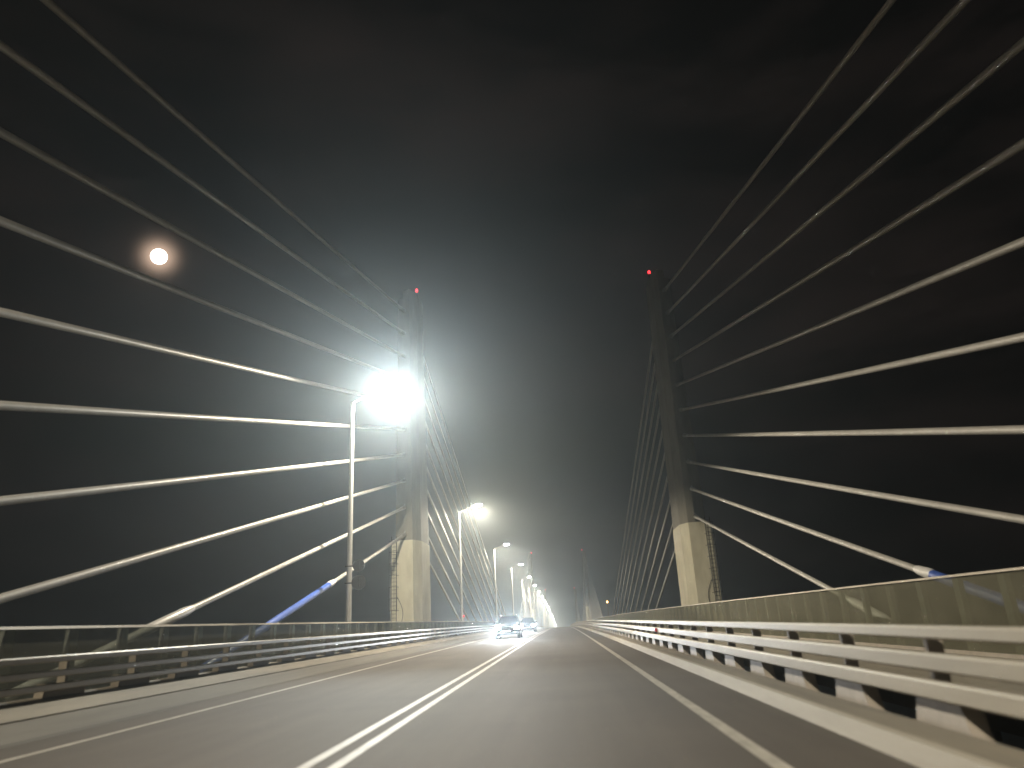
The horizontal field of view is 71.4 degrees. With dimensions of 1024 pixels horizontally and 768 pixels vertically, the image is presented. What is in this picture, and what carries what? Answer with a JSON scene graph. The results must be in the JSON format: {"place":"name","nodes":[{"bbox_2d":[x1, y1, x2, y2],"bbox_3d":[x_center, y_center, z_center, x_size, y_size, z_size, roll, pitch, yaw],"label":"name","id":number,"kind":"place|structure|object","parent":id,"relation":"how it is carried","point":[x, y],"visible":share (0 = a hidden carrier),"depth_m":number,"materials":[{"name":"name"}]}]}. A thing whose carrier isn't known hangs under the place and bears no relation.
{"place":"outdoors","nodes":[
{"label":"outdoors","id":0,"kind":"place"},
{"bbox_2d":[150,249,166,263],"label":"moon","id":1,"kind":"object","parent":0,"point":[158,256],"visible":1,"depth_m":4568.36,"materials":[{"name":"white"}]},
{"bbox_2d":[0,626,918,767],"bbox_3d":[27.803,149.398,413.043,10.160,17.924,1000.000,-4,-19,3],"label":"road","id":2,"kind":"structure","parent":0,"point":[563,697],"depth_m":8.82,"materials":[{"name":"grey asphalt"}]},
{"bbox_2d":[0,637,491,762],"bbox_3d":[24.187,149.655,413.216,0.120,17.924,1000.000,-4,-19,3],"label":"road marking","id":3,"kind":"object","parent":2,"relation":"on","point":[10,759],"visible":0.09,"depth_m":10.72,"materials":[{"name":"paint"}]},
{"bbox_2d":[0,633,494,748],"bbox_3d":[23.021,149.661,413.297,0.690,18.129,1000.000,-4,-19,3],"label":"kerb","id":4,"kind":"structure","parent":2,"relation":"on","point":[18,733],"depth_m":12.78,"materials":[{"name":"grey concrete"}]},
{"bbox_2d":[298,628,549,767],"bbox_3d":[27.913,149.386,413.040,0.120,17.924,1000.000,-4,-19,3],"label":"road marking","id":5,"kind":"object","parent":2,"relation":"on","point":[319,758],"visible":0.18,"depth_m":8.98,"materials":[{"name":"paint"}]},
{"bbox_2d":[328,627,554,767],"bbox_3d":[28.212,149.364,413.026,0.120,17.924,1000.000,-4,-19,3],"label":"road marking","id":6,"kind":"object","parent":2,"relation":"on","point":[357,752],"visible":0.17,"depth_m":8.86,"materials":[{"name":"paint"}]},
{"bbox_2d":[493,614,522,638],"bbox_3d":[-0.236,18.442,54.258,2.269,1.710,4.562,-4,-19,3],"label":"oncoming car","id":7,"kind":"object","parent":2,"relation":"on","point":[508,625],"visible":1,"depth_m":52.46,"materials":[{"name":"paint"}]},
{"bbox_2d":[521,617,536,631],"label":"oncoming car","id":8,"kind":"object","parent":2,"relation":"on","point":[528,623],"visible":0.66,"depth_m":82.09,"materials":[{"name":"paint"}]},
{"bbox_2d":[572,627,792,767],"bbox_3d":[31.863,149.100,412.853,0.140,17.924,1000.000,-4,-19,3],"label":"road marking","id":9,"kind":"object","parent":2,"relation":"on","point":[767,757],"visible":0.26,"depth_m":7.48,"materials":[{"name":"paint"}]},
{"bbox_2d":[570,626,1008,767],"bbox_3d":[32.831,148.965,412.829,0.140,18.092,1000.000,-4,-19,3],"label":"kerb","id":10,"kind":"structure","parent":2,"relation":"on","point":[914,750],"depth_m":6.52,"materials":[{"name":"grey concrete"}]},
{"bbox_2d":[0,0,1023,688],"label":"sky","id":11,"kind":"structure","parent":0,"point":[524,167],"materials":[{"name":"black"}]},
{"bbox_2d":[9,636,1023,750],"bbox_3d":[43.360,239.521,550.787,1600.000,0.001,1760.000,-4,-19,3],"label":"water","id":12,"kind":"structure","parent":0,"point":[1012,741],"depth_m":809.80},
{"bbox_2d":[389,289,430,642],"bbox_3d":[-7.130,30.322,52.167,3.450,80.368,7.600,-4,-19,3],"label":"bridge pylon","id":13,"kind":"object","parent":12,"relation":"in","point":[410,591],"visible":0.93,"depth_m":57.87,"materials":[{"name":"concrete"}]},
{"bbox_2d":[0,40,405,334],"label":"stay cable","id":14,"kind":"object","parent":13,"relation":"attached to","point":[22,61],"visible":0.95,"depth_m":22.06,"materials":[{"name":"metal"}]},
{"bbox_2d":[0,127,405,357],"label":"stay cable","id":15,"kind":"object","parent":13,"relation":"attached to","point":[15,140],"visible":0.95,"depth_m":21.79,"materials":[{"name":"metal"}]},
{"bbox_2d":[0,216,405,381],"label":"stay cable","id":16,"kind":"object","parent":13,"relation":"attached to","point":[6,223],"visible":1,"depth_m":21.54,"materials":[{"name":"metal"}]},
{"bbox_2d":[0,479,405,603],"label":"stay cable","id":17,"kind":"object","parent":13,"relation":"attached to","point":[42,586],"visible":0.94,"depth_m":20.39,"materials":[{"name":"metal"}]},
{"bbox_2d":[0,453,405,505],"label":"stay cable","id":18,"kind":"object","parent":13,"relation":"attached to","point":[37,496],"visible":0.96,"depth_m":20.66,"materials":[{"name":"metal"}]},
{"bbox_2d":[0,401,405,430],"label":"stay cable","id":19,"kind":"object","parent":13,"relation":"attached to","point":[34,407],"visible":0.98,"depth_m":20.95,"materials":[{"name":"metal"}]},
{"bbox_2d":[0,307,405,405],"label":"stay cable","id":20,"kind":"object","parent":13,"relation":"attached to","point":[32,319],"visible":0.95,"depth_m":21.21,"materials":[{"name":"metal"}]},
{"bbox_2d":[5,505,405,701],"bbox_3d":[-9.633,8.072,34.403,0.420,11.554,44.296,-4,-19,3],"label":"stay cable","id":21,"kind":"object","parent":13,"relation":"attached to","point":[170,618],"visible":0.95,"depth_m":22.37,"materials":[{"name":"metal"}]},
{"bbox_2d":[40,0,405,311],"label":"stay cable","id":22,"kind":"object","parent":13,"relation":"attached to","point":[58,11],"visible":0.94,"depth_m":24.21,"materials":[{"name":"metal"}]},
{"bbox_2d":[200,532,405,672],"bbox_3d":[-9.287,10.421,38.138,0.420,9.364,35.688,-4,-19,3],"label":"stay cable","id":23,"kind":"object","parent":13,"relation":"attached to","point":[278,618],"visible":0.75,"depth_m":31.43,"materials":[{"name":"metal"}]},
{"bbox_2d":[430,563,460,623],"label":"stay cable","id":24,"kind":"object","parent":13,"relation":"attached to","point":[441,586],"visible":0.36,"depth_m":72.40,"materials":[{"name":"metal"}]},
{"bbox_2d":[429,538,473,630],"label":"stay cable","id":25,"kind":"object","parent":13,"relation":"attached to","point":[442,567],"visible":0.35,"depth_m":74.76,"materials":[{"name":"metal"}]},
{"bbox_2d":[428,513,480,629],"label":"stay cable","id":26,"kind":"object","parent":13,"relation":"attached to","point":[439,540],"visible":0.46,"depth_m":76.95,"materials":[{"name":"metal"}]},
{"bbox_2d":[427,489,482,620],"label":"stay cable","id":27,"kind":"object","parent":13,"relation":"attached to","point":[440,522],"visible":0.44,"depth_m":78.89,"materials":[{"name":"metal"}]},
{"bbox_2d":[427,468,488,620],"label":"stay cable","id":28,"kind":"object","parent":13,"relation":"attached to","point":[433,485],"visible":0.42,"depth_m":81.48,"materials":[{"name":"metal"}]},
{"bbox_2d":[426,444,493,620],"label":"stay cable","id":29,"kind":"object","parent":13,"relation":"attached to","point":[433,465],"visible":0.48,"depth_m":83.03,"materials":[{"name":"metal"}]},
{"bbox_2d":[425,420,495,617],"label":"stay cable","id":30,"kind":"object","parent":13,"relation":"attached to","point":[433,445],"visible":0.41,"depth_m":84.53,"materials":[{"name":"metal"}]},
{"bbox_2d":[425,400,499,617],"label":"stay cable","id":31,"kind":"object","parent":13,"relation":"attached to","point":[432,423],"visible":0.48,"depth_m":86.37,"materials":[{"name":"metal"}]},
{"bbox_2d":[424,377,502,615],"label":"stay cable","id":32,"kind":"object","parent":13,"relation":"attached to","point":[426,386],"visible":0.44,"depth_m":87.35,"materials":[{"name":"metal"}]},
{"bbox_2d":[424,358,505,615],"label":"stay cable","id":33,"kind":"object","parent":13,"relation":"attached to","point":[427,370],"visible":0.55,"depth_m":89.43,"materials":[{"name":"metal"}]},
{"bbox_2d":[527,554,536,624],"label":"bridge pylon","id":34,"kind":"object","parent":12,"relation":"in","point":[530,569],"visible":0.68,"depth_m":288.48,"materials":[{"name":"concrete"}]},
{"bbox_2d":[519,559,529,619],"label":"stay cable","id":35,"kind":"object","parent":34,"relation":"attached to","point":[523,592],"visible":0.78,"depth_m":228.47,"materials":[{"name":"white metal"}]},
{"bbox_2d":[520,564,529,620],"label":"stay cable","id":36,"kind":"object","parent":34,"relation":"attached to","point":[525,592],"visible":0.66,"depth_m":237.72,"materials":[{"name":"white metal"}]},
{"bbox_2d":[543,590,548,627],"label":"bridge pylon","id":37,"kind":"object","parent":12,"relation":"in","point":[544,591],"visible":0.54,"depth_m":517.41,"materials":[{"name":"concrete"}]},
{"bbox_2d":[574,588,577,621],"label":"bridge pylon","id":38,"kind":"object","parent":12,"relation":"in","point":[575,596],"visible":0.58,"depth_m":516.48,"materials":[{"name":"concrete"}]},
{"bbox_2d":[582,550,591,620],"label":"bridge pylon","id":39,"kind":"object","parent":12,"relation":"in","point":[588,616],"visible":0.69,"depth_m":286.82,"materials":[{"name":"concrete"}]},
{"bbox_2d":[586,577,596,617],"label":"stay cable","id":40,"kind":"object","parent":39,"relation":"attached to","point":[591,597],"visible":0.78,"depth_m":250.24,"materials":[{"name":"grey metal"}]},
{"bbox_2d":[585,566,599,617],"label":"stay cable","id":41,"kind":"object","parent":39,"relation":"attached to","point":[592,593],"visible":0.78,"depth_m":237.07,"materials":[{"name":"grey metal"}]},
{"bbox_2d":[586,574,598,618],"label":"stay cable","id":42,"kind":"object","parent":39,"relation":"attached to","point":[592,597],"visible":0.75,"depth_m":241.70,"materials":[{"name":"grey metal"}]},
{"bbox_2d":[585,562,600,616],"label":"stay cable","id":43,"kind":"object","parent":39,"relation":"attached to","point":[593,590],"visible":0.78,"depth_m":232.80,"materials":[{"name":"grey metal"}]},
{"bbox_2d":[584,555,602,616],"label":"stay cable","id":44,"kind":"object","parent":39,"relation":"attached to","point":[593,587],"visible":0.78,"depth_m":228.62,"materials":[{"name":"grey metal"}]},
{"bbox_2d":[646,269,725,664],"bbox_3d":[15.157,28.712,51.113,3.450,80.368,7.600,-4,-19,3],"label":"bridge pylon","id":45,"kind":"object","parent":12,"relation":"in","point":[697,571],"visible":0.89,"depth_m":56.74,"materials":[{"name":"concrete"}]},
{"bbox_2d":[612,343,652,614],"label":"stay cable","id":46,"kind":"object","parent":45,"relation":"attached to","point":[650,357],"visible":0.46,"depth_m":88.71,"materials":[{"name":"metal"}]},
{"bbox_2d":[615,363,654,614],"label":"stay cable","id":47,"kind":"object","parent":45,"relation":"attached to","point":[652,380],"visible":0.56,"depth_m":87.65,"materials":[{"name":"metal"}]},
{"bbox_2d":[618,386,657,613],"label":"stay cable","id":48,"kind":"object","parent":45,"relation":"attached to","point":[656,392],"visible":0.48,"depth_m":86.33,"materials":[{"name":"metal"}]},
{"bbox_2d":[621,408,659,613],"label":"stay cable","id":49,"kind":"object","parent":45,"relation":"attached to","point":[656,427],"visible":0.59,"depth_m":84.75,"materials":[{"name":"metal"}]},
{"bbox_2d":[625,430,662,612],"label":"stay cable","id":50,"kind":"object","parent":45,"relation":"attached to","point":[659,446],"visible":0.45,"depth_m":82.60,"materials":[{"name":"metal"}]},
{"bbox_2d":[628,453,664,619],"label":"stay cable","id":51,"kind":"object","parent":45,"relation":"attached to","point":[659,479],"visible":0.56,"depth_m":81.16,"materials":[{"name":"metal"}]},
{"bbox_2d":[633,477,667,619],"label":"stay cable","id":52,"kind":"object","parent":45,"relation":"attached to","point":[662,499],"visible":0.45,"depth_m":79.29,"materials":[{"name":"metal"}]},
{"bbox_2d":[640,500,669,616],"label":"stay cable","id":53,"kind":"object","parent":45,"relation":"attached to","point":[664,523],"visible":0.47,"depth_m":76.83,"materials":[{"name":"metal"}]},
{"bbox_2d":[644,525,672,625],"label":"stay cable","id":54,"kind":"object","parent":45,"relation":"attached to","point":[665,550],"visible":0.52,"depth_m":74.49,"materials":[{"name":"metal"}]},
{"bbox_2d":[650,550,674,626],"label":"stay cable","id":55,"kind":"object","parent":45,"relation":"attached to","point":[666,578],"visible":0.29,"depth_m":72.26,"materials":[{"name":"metal"}]},
{"bbox_2d":[662,0,895,291],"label":"stay cable","id":56,"kind":"object","parent":45,"relation":"attached to","point":[875,21],"visible":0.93,"depth_m":27.22,"materials":[{"name":"metal"}]},
{"bbox_2d":[665,0,970,314],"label":"stay cable","id":57,"kind":"object","parent":45,"relation":"attached to","point":[939,27],"visible":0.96,"depth_m":23.07,"materials":[{"name":"metal"}]},
{"bbox_2d":[693,514,952,648],"bbox_3d":[13.080,8.805,37.080,0.420,9.364,35.688,-4,-19,3],"label":"stay cable","id":58,"kind":"object","parent":45,"relation":"attached to","point":[876,614],"visible":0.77,"depth_m":29.95,"materials":[{"name":"metal"}]},
{"bbox_2d":[669,37,1023,337],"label":"stay cable","id":59,"kind":"object","parent":45,"relation":"attached to","point":[1009,54],"visible":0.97,"depth_m":20.66,"materials":[{"name":"metal"}]},
{"bbox_2d":[672,138,1023,361],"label":"stay cable","id":60,"kind":"object","parent":45,"relation":"attached to","point":[1000,158],"visible":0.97,"depth_m":20.94,"materials":[{"name":"metal"}]},
{"bbox_2d":[675,237,1023,386],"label":"stay cable","id":61,"kind":"object","parent":45,"relation":"attached to","point":[987,256],"visible":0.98,"depth_m":21.20,"materials":[{"name":"metal"}]},
{"bbox_2d":[679,332,1023,411],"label":"stay cable","id":62,"kind":"object","parent":45,"relation":"attached to","point":[995,343],"visible":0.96,"depth_m":21.44,"materials":[{"name":"metal"}]},
{"bbox_2d":[682,425,1023,436],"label":"stay cable","id":63,"kind":"object","parent":45,"relation":"attached to","point":[998,430],"visible":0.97,"depth_m":21.81,"materials":[{"name":"metal"}]},
{"bbox_2d":[686,460,1023,523],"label":"stay cable","id":64,"kind":"object","parent":45,"relation":"attached to","point":[1002,516],"visible":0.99,"depth_m":22.02,"materials":[{"name":"metal"}]},
{"bbox_2d":[690,487,1023,613],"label":"stay cable","id":65,"kind":"object","parent":45,"relation":"attached to","point":[984,593],"visible":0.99,"depth_m":22.22,"materials":[{"name":"metal"}]},
{"bbox_2d":[624,628,1023,741],"bbox_3d":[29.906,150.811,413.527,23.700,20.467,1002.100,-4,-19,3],"label":"bridge deck","id":66,"kind":"structure","parent":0,"point":[997,723],"depth_m":17.04,"materials":[{"name":"concrete"}]},
{"bbox_2d":[0,621,497,702],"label":"wind screen","id":67,"kind":"object","parent":66,"relation":"on","point":[7,639],"visible":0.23,"depth_m":18.70,"materials":[{"name":"metal"}]},
{"bbox_2d":[0,627,540,724],"bbox_3d":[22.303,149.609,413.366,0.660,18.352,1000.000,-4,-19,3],"label":"barrier plinth","id":68,"kind":"structure","parent":66,"relation":"on","point":[21,710],"depth_m":13.99,"materials":[{"name":"concrete"}]},
{"bbox_2d":[0,625,546,697],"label":"guard rail","id":69,"kind":"object","parent":68,"relation":"on","point":[62,685],"visible":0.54,"depth_m":14.85,"materials":[{"name":"metal"}]},
{"bbox_2d":[345,384,399,650],"bbox_3d":[-7.021,6.632,35.922,2.790,13.807,0.520,-4,-19,3],"label":"street lamp","id":70,"kind":"object","parent":66,"relation":"on","point":[390,387],"visible":0.85,"depth_m":35.94,"materials":[{"name":"white metal"}]},
{"bbox_2d":[345,559,364,571],"bbox_3d":[-7.706,8.933,35.006,0.980,0.600,0.062,-4,-19,3],"label":"traffic sign","id":71,"kind":"object","parent":70,"relation":"attached to","point":[358,565],"visible":1,"depth_m":34.98,"materials":[{"name":"grey metal"}]},
{"bbox_2d":[345,575,365,589],"bbox_3d":[-7.633,9.687,34.747,1.040,0.720,0.062,-4,-19,3],"label":"traffic sign","id":72,"kind":"object","parent":70,"relation":"attached to","point":[358,582],"visible":1,"depth_m":34.73,"materials":[{"name":"grey metal"}]},
{"bbox_2d":[458,504,481,631],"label":"street lamp","id":73,"kind":"object","parent":66,"relation":"on","point":[461,590],"visible":0.84,"depth_m":74.88,"materials":[{"name":"white metal"}]},
{"bbox_2d":[493,543,508,620],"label":"street lamp","id":74,"kind":"object","parent":66,"relation":"on","point":[495,581],"visible":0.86,"depth_m":113.91,"materials":[{"name":"white metal"}]},
{"bbox_2d":[511,564,521,614],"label":"street lamp","id":75,"kind":"object","parent":66,"relation":"on","point":[512,588],"visible":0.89,"depth_m":152.79,"materials":[{"name":"white metal"}]},
{"bbox_2d":[521,576,530,617],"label":"street lamp","id":76,"kind":"object","parent":66,"relation":"on","point":[522,597],"visible":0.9,"depth_m":191.48,"materials":[{"name":"white metal"}]},
{"bbox_2d":[569,620,1023,742],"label":"guard rail","id":77,"kind":"object","parent":66,"relation":"on","point":[943,700],"visible":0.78,"depth_m":7.02,"materials":[{"name":"silver metal"}]},
{"bbox_2d":[581,626,1023,767],"bbox_3d":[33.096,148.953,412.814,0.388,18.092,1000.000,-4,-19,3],"label":"service strip","id":78,"kind":"object","parent":66,"relation":"attached to","point":[1004,755],"visible":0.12,"depth_m":6.29,"materials":[{"name":"concrete"}]},
{"bbox_2d":[593,567,1023,658],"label":"wind screen","id":79,"kind":"object","parent":66,"relation":"on","point":[1009,600],"visible":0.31,"depth_m":21.06,"materials":[{"name":"metal"}]}
]}

